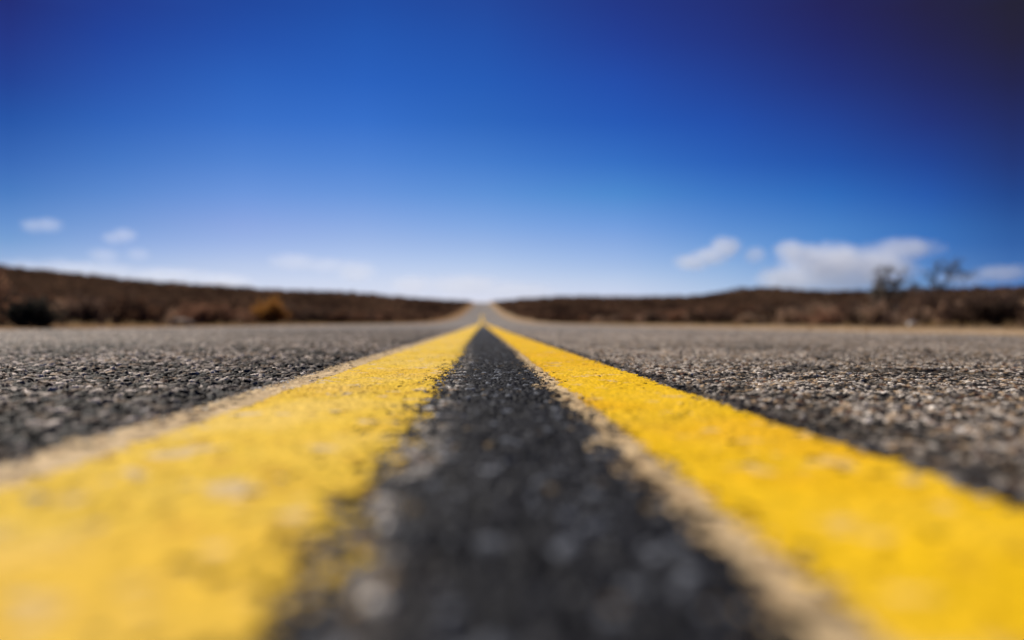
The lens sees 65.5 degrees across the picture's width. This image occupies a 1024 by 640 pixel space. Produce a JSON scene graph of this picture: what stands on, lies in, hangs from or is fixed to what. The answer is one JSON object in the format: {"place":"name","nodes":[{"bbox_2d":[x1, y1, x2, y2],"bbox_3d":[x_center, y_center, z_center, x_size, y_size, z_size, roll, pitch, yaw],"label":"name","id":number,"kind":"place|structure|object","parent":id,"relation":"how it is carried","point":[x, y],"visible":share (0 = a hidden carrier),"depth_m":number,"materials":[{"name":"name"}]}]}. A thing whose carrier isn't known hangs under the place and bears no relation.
{"place":"outdoors","nodes":[
{"label":"outdoors","id":0,"kind":"place"},
{"bbox_2d":[0,303,1023,639],"bbox_3d":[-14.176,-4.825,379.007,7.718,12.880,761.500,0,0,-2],"label":"road","id":1,"kind":"structure","parent":0,"point":[522,513],"depth_m":0.46,"materials":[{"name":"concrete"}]},
{"bbox_2d":[0,315,481,639],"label":"yellow line","id":2,"kind":"object","parent":1,"relation":"on","point":[101,555],"visible":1,"depth_m":0.30,"materials":[{"name":"paint"}]},
{"bbox_2d":[483,318,1023,639],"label":"yellow line","id":3,"kind":"object","parent":1,"relation":"on","point":[890,563],"visible":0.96,"depth_m":0.29,"materials":[{"name":"paint"}]},
{"bbox_2d":[0,266,1023,334],"bbox_3d":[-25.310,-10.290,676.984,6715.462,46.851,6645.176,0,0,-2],"label":"ground","id":4,"kind":"structure","parent":0,"point":[120,289],"depth_m":289.47,"materials":[{"name":"soil"}]},
{"bbox_2d":[0,264,26,320],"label":"desert bush","id":5,"kind":"object","parent":4,"relation":"on","point":[2,286],"visible":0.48,"depth_m":11.84,"materials":[{"name":"brown plant"}]},
{"bbox_2d":[0,284,41,323],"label":"desert bush","id":6,"kind":"object","parent":4,"relation":"on","point":[15,297],"visible":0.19,"depth_m":13.80,"materials":[{"name":"brown plant"}]},
{"bbox_2d":[2,286,63,311],"bbox_3d":[-8.915,-0.236,14.618,1.315,0.818,1.146,0,0,-38],"label":"desert bush","id":7,"kind":"object","parent":4,"relation":"on","point":[35,296],"visible":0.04,"depth_m":14.68,"materials":[{"name":"brown plant"}]},
{"bbox_2d":[0,293,71,327],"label":"desert bush","id":8,"kind":"object","parent":4,"relation":"on","point":[40,314],"visible":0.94,"depth_m":10.52,"materials":[{"name":"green plant"}]},
{"bbox_2d":[30,299,66,323],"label":"dry bush","id":9,"kind":"object","parent":4,"relation":"on","point":[57,308],"visible":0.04,"depth_m":13.97,"materials":[{"name":"brown plant"}]},
{"bbox_2d":[28,295,80,323],"bbox_3d":[-9.662,-0.189,16.700,1.439,0.738,1.607,0,0,-11],"label":"desert bush","id":10,"kind":"object","parent":4,"relation":"on","point":[59,308],"visible":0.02,"depth_m":16.85,"materials":[{"name":"brown plant"}]},
{"bbox_2d":[62,297,101,323],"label":"desert bush","id":11,"kind":"object","parent":4,"relation":"on","point":[82,301],"visible":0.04,"depth_m":17.92,"materials":[{"name":"brown plant"}]},
{"bbox_2d":[53,290,120,324],"bbox_3d":[-8.646,-0.219,16.052,1.398,0.801,1.171,0,0,28],"label":"desert bush","id":12,"kind":"object","parent":4,"relation":"on","point":[88,313],"visible":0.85,"depth_m":16.01,"materials":[{"name":"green plant"}]},
{"bbox_2d":[95,291,138,324],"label":"desert bush","id":13,"kind":"object","parent":4,"relation":"on","point":[119,316],"visible":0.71,"depth_m":17.36,"materials":[{"name":"brown plant"}]},
{"bbox_2d":[101,287,148,324],"bbox_3d":[-9.181,-0.357,18.644,0.974,1.083,1.217,0,0,2],"label":"desert bush","id":14,"kind":"object","parent":4,"relation":"on","point":[131,301],"visible":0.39,"depth_m":18.74,"materials":[{"name":"brown plant"}]},
{"bbox_2d":[124,293,166,323],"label":"desert bush","id":15,"kind":"object","parent":4,"relation":"on","point":[145,317],"visible":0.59,"depth_m":19.45,"materials":[{"name":"brown plant"}]},
{"bbox_2d":[136,295,174,322],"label":"desert bush","id":16,"kind":"object","parent":4,"relation":"on","point":[163,313],"visible":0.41,"depth_m":21.61,"materials":[{"name":"brown plant"}]},
{"bbox_2d":[159,306,182,322],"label":"dry bush","id":17,"kind":"object","parent":4,"relation":"on","point":[171,316],"visible":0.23,"depth_m":27.19,"materials":[{"name":"brown plant"}]},
{"bbox_2d":[167,318,195,325],"bbox_3d":[-7.281,0.054,17.528,0.504,0.190,0.497,0,0,42],"label":"rock","id":18,"kind":"object","parent":4,"relation":"on","point":[175,321],"visible":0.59,"depth_m":17.38,"materials":[{"name":"brown stone"}]},
{"bbox_2d":[172,299,196,318],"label":"desert bush","id":19,"kind":"object","parent":4,"relation":"on","point":[181,313],"visible":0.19,"depth_m":24.00,"materials":[{"name":"brown plant"}]},
{"bbox_2d":[167,300,214,323],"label":"desert bush","id":20,"kind":"object","parent":4,"relation":"on","point":[199,315],"visible":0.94,"depth_m":20.82,"materials":[{"name":"brown plant"}]},
{"bbox_2d":[184,299,238,324],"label":"desert bush","id":21,"kind":"object","parent":4,"relation":"on","point":[213,319],"visible":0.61,"depth_m":22.02,"materials":[{"name":"brown plant"}]},
{"bbox_2d":[195,307,230,320],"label":"desert bush","id":22,"kind":"object","parent":4,"relation":"on","point":[221,314],"visible":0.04,"depth_m":26.15,"materials":[{"name":"brown plant"}]},
{"bbox_2d":[211,300,243,322],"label":"desert bush","id":23,"kind":"object","parent":4,"relation":"on","point":[232,313],"visible":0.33,"depth_m":28.89,"materials":[{"name":"brown plant"}]},
{"bbox_2d":[237,308,251,321],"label":"desert bush","id":24,"kind":"object","parent":4,"relation":"on","point":[245,314],"visible":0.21,"depth_m":31.48,"materials":[{"name":"brown plant"}]},
{"bbox_2d":[242,313,260,322],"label":"desert bush","id":25,"kind":"object","parent":4,"relation":"on","point":[255,320],"visible":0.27,"depth_m":30.03,"materials":[{"name":"brown plant"}]},
{"bbox_2d":[247,298,273,321],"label":"desert bush","id":26,"kind":"object","parent":4,"relation":"on","point":[254,312],"visible":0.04,"depth_m":29.23,"materials":[{"name":"brown plant"}]},
{"bbox_2d":[250,294,290,323],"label":"golden bush","id":27,"kind":"object","parent":4,"relation":"on","point":[272,314],"visible":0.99,"depth_m":27.01,"materials":[{"name":"brown plant"}]},
{"bbox_2d":[279,301,312,322],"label":"desert bush","id":28,"kind":"object","parent":4,"relation":"on","point":[291,310],"visible":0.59,"depth_m":32.05,"materials":[{"name":"brown plant"}]},
{"bbox_2d":[297,306,319,322],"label":"desert bush","id":29,"kind":"object","parent":4,"relation":"on","point":[305,321],"visible":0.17,"depth_m":35.37,"materials":[{"name":"brown plant"}]},
{"bbox_2d":[297,307,329,323],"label":"desert bush","id":30,"kind":"object","parent":4,"relation":"on","point":[312,316],"visible":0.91,"depth_m":34.67,"materials":[{"name":"brown plant"}]},
{"bbox_2d":[317,308,334,322],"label":"desert bush","id":31,"kind":"object","parent":4,"relation":"on","point":[327,318],"visible":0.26,"depth_m":40.05,"materials":[{"name":"brown plant"}]},
{"bbox_2d":[323,307,333,322],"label":"desert bush","id":32,"kind":"object","parent":4,"relation":"on","point":[330,312],"visible":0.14,"depth_m":41.51,"materials":[{"name":"brown plant"}]},
{"bbox_2d":[328,306,349,323],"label":"desert bush","id":33,"kind":"object","parent":4,"relation":"on","point":[339,318],"visible":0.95,"depth_m":40.88,"materials":[{"name":"brown plant"}]},
{"bbox_2d":[346,313,364,322],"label":"desert bush","id":34,"kind":"object","parent":4,"relation":"on","point":[355,319],"visible":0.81,"depth_m":46.59,"materials":[{"name":"brown plant"}]},
{"bbox_2d":[351,312,367,322],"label":"desert bush","id":35,"kind":"object","parent":4,"relation":"on","point":[359,314],"visible":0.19,"depth_m":49.37,"materials":[{"name":"brown plant"}]},
{"bbox_2d":[350,309,371,322],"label":"desert bush","id":36,"kind":"object","parent":4,"relation":"on","point":[364,318],"visible":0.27,"depth_m":50.05,"materials":[{"name":"brown plant"}]},
{"bbox_2d":[365,313,374,322],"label":"desert bush","id":37,"kind":"object","parent":4,"relation":"on","point":[372,319],"visible":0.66,"depth_m":54.19,"materials":[{"name":"brown plant"}]},
{"bbox_2d":[371,317,383,322],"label":"desert bush","id":38,"kind":"object","parent":4,"relation":"on","point":[375,320],"visible":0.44,"depth_m":56.78,"materials":[{"name":"brown plant"}]},
{"bbox_2d":[0,264,1023,322],"bbox_3d":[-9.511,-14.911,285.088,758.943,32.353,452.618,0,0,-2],"label":"distant scrub","id":39,"kind":"object","parent":4,"relation":"on","point":[564,313],"visible":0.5,"depth_m":286.87,"materials":[{"name":"brown plant"}]},
{"bbox_2d":[577,314,590,322],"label":"desert bush","id":40,"kind":"object","parent":4,"relation":"on","point":[584,319],"visible":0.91,"depth_m":59.17,"materials":[{"name":"brown plant"}]},
{"bbox_2d":[596,318,610,322],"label":"dry bush","id":41,"kind":"object","parent":4,"relation":"on","point":[604,320],"visible":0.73,"depth_m":51.35,"materials":[{"name":"brown plant"}]},
{"bbox_2d":[610,314,620,322],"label":"dry bush","id":42,"kind":"object","parent":4,"relation":"on","point":[614,319],"visible":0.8,"depth_m":48.27,"materials":[{"name":"brown plant"}]},
{"bbox_2d":[613,311,638,322],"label":"desert bush","id":43,"kind":"object","parent":4,"relation":"on","point":[624,314],"visible":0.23,"depth_m":46.71,"materials":[{"name":"brown plant"}]},
{"bbox_2d":[620,313,642,323],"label":"desert bush","id":44,"kind":"object","parent":4,"relation":"on","point":[627,319],"visible":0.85,"depth_m":41.44,"materials":[{"name":"brown plant"}]},
{"bbox_2d":[634,313,650,323],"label":"dry bush","id":45,"kind":"object","parent":4,"relation":"on","point":[637,319],"visible":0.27,"depth_m":39.56,"materials":[{"name":"brown plant"}]},
{"bbox_2d":[637,311,662,323],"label":"desert bush","id":46,"kind":"object","parent":4,"relation":"on","point":[651,319],"visible":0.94,"depth_m":35.66,"materials":[{"name":"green plant"}]},
{"bbox_2d":[656,309,685,323],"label":"desert bush","id":47,"kind":"object","parent":4,"relation":"on","point":[667,320],"visible":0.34,"depth_m":32.82,"materials":[{"name":"brown plant"}]},
{"bbox_2d":[655,307,687,322],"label":"desert bush","id":48,"kind":"object","parent":4,"relation":"on","point":[675,317],"visible":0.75,"depth_m":31.32,"materials":[{"name":"brown plant"}]},
{"bbox_2d":[679,307,706,319],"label":"desert bush","id":49,"kind":"object","parent":4,"relation":"on","point":[691,310],"visible":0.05,"depth_m":29.88,"materials":[{"name":"brown plant"}]},
{"bbox_2d":[679,305,714,323],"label":"desert bush","id":50,"kind":"object","parent":4,"relation":"on","point":[692,316],"visible":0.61,"depth_m":28.19,"materials":[{"name":"brown plant"}]},
{"bbox_2d":[700,303,735,323],"bbox_3d":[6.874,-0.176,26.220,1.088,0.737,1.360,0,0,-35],"label":"desert bush","id":51,"kind":"object","parent":4,"relation":"on","point":[722,316],"visible":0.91,"depth_m":25.99,"materials":[{"name":"brown plant"}]},
{"bbox_2d":[730,303,756,322],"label":"desert bush","id":52,"kind":"object","parent":4,"relation":"on","point":[752,307],"visible":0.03,"depth_m":26.10,"materials":[{"name":"brown plant"}]},
{"bbox_2d":[733,303,762,321],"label":"desert bush","id":53,"kind":"object","parent":4,"relation":"on","point":[743,310],"visible":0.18,"depth_m":24.61,"materials":[{"name":"brown plant"}]},
{"bbox_2d":[734,311,769,324],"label":"dry bush","id":54,"kind":"object","parent":4,"relation":"on","point":[748,318],"visible":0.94,"depth_m":22.39,"materials":[{"name":"brown plant"}]},
{"bbox_2d":[732,305,781,323],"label":"desert bush","id":55,"kind":"object","parent":4,"relation":"on","point":[758,314],"visible":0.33,"depth_m":23.77,"materials":[{"name":"brown plant"}]},
{"bbox_2d":[756,306,787,322],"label":"desert bush","id":56,"kind":"object","parent":4,"relation":"on","point":[772,316],"visible":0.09,"depth_m":22.66,"materials":[{"name":"brown plant"}]},
{"bbox_2d":[767,304,804,323],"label":"dry bush","id":57,"kind":"object","parent":4,"relation":"on","point":[785,317],"visible":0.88,"depth_m":20.66,"materials":[{"name":"brown plant"}]},
{"bbox_2d":[756,298,817,323],"bbox_3d":[7.453,-0.272,21.720,1.664,0.891,1.331,0,0,13],"label":"desert bush","id":58,"kind":"object","parent":4,"relation":"on","point":[791,305],"visible":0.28,"depth_m":21.46,"materials":[{"name":"brown plant"}]},
{"bbox_2d":[792,300,842,322],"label":"dry bush","id":59,"kind":"object","parent":4,"relation":"on","point":[811,310],"visible":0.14,"depth_m":20.10,"materials":[{"name":"brown plant"}]},
{"bbox_2d":[790,304,848,324],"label":"desert bush","id":60,"kind":"object","parent":4,"relation":"on","point":[825,319],"visible":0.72,"depth_m":18.21,"materials":[{"name":"brown plant"}]},
{"bbox_2d":[814,299,848,311],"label":"desert bush","id":61,"kind":"object","parent":4,"relation":"on","point":[833,304],"visible":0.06,"depth_m":23.17,"materials":[{"name":"brown plant"}]},
{"bbox_2d":[821,298,851,323],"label":"desert bush","id":62,"kind":"object","parent":4,"relation":"on","point":[839,305],"visible":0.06,"depth_m":20.47,"materials":[{"name":"brown plant"}]},
{"bbox_2d":[829,297,884,324],"bbox_3d":[7.564,-0.150,17.285,1.231,0.720,1.031,0,0,5],"label":"desert bush","id":63,"kind":"object","parent":4,"relation":"on","point":[852,316],"visible":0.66,"depth_m":17.25,"materials":[{"name":"brown plant"}]},
{"bbox_2d":[850,298,904,325],"bbox_3d":[7.258,-0.137,15.773,1.196,0.631,0.664,0,0,-2],"label":"dry bush","id":64,"kind":"object","parent":4,"relation":"on","point":[877,315],"visible":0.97,"depth_m":15.73,"materials":[{"name":"brown plant"}]},
{"bbox_2d":[864,265,916,317],"bbox_3d":[11.427,-0.752,23.957,1.663,1.825,1.107,0,0,-2],"label":"desert tree","id":65,"kind":"object","parent":4,"relation":"on","point":[879,283],"visible":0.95,"depth_m":23.91,"materials":[{"name":"brown plant"}]},
{"bbox_2d":[898,311,924,323],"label":"dry bush","id":66,"kind":"object","parent":4,"relation":"on","point":[906,319],"visible":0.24,"depth_m":19.57,"materials":[{"name":"brown plant"}]},
{"bbox_2d":[906,321,920,325],"bbox_3d":[6.898,0.059,13.671,0.242,0.084,0.208,0,0,-2],"label":"rock","id":67,"kind":"object","parent":4,"relation":"on","point":[912,322],"visible":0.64,"depth_m":13.60,"materials":[{"name":"stone"}]},
{"bbox_2d":[898,288,958,323],"bbox_3d":[8.352,-0.242,15.875,1.173,0.814,0.982,0,0,-1],"label":"desert bush","id":68,"kind":"object","parent":4,"relation":"on","point":[917,314],"visible":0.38,"depth_m":15.88,"materials":[{"name":"brown plant"}]},
{"bbox_2d":[913,298,959,323],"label":"dry bush","id":69,"kind":"object","parent":4,"relation":"on","point":[939,320],"visible":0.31,"depth_m":13.98,"materials":[{"name":"brown plant"}]},
{"bbox_2d":[911,257,977,303],"bbox_3d":[12.773,-0.883,23.784,1.899,2.102,1.039,0,0,-2],"label":"desert tree","id":70,"kind":"object","parent":4,"relation":"on","point":[947,274],"visible":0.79,"depth_m":23.76,"materials":[{"name":"brown plant"}]},
{"bbox_2d":[904,285,1023,326],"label":"desert bush","id":71,"kind":"object","parent":4,"relation":"on","point":[950,313],"visible":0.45,"depth_m":12.40,"materials":[{"name":"brown plant"}]},
{"bbox_2d":[960,293,1023,326],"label":"desert bush","id":72,"kind":"object","parent":4,"relation":"on","point":[998,316],"visible":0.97,"depth_m":11.71,"materials":[{"name":"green plant"}]},
{"bbox_2d":[999,285,1023,323],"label":"desert bush","id":73,"kind":"object","parent":4,"relation":"on","point":[1018,295],"visible":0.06,"depth_m":13.78,"materials":[{"name":"brown plant"}]},
{"bbox_2d":[1009,289,1023,325],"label":"dry bush","id":74,"kind":"object","parent":4,"relation":"on","point":[1020,322],"visible":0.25,"depth_m":12.87,"materials":[{"name":"brown plant"}]},
{"bbox_2d":[0,316,1023,331],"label":"dry grass","id":75,"kind":"structure","parent":0,"point":[694,323],"depth_m":14.79,"materials":[{"name":"plant"}]},
{"bbox_2d":[0,0,1023,302],"label":"sky","id":76,"kind":"structure","parent":0,"point":[477,151],"materials":[{"name":"blue"}]}
]}

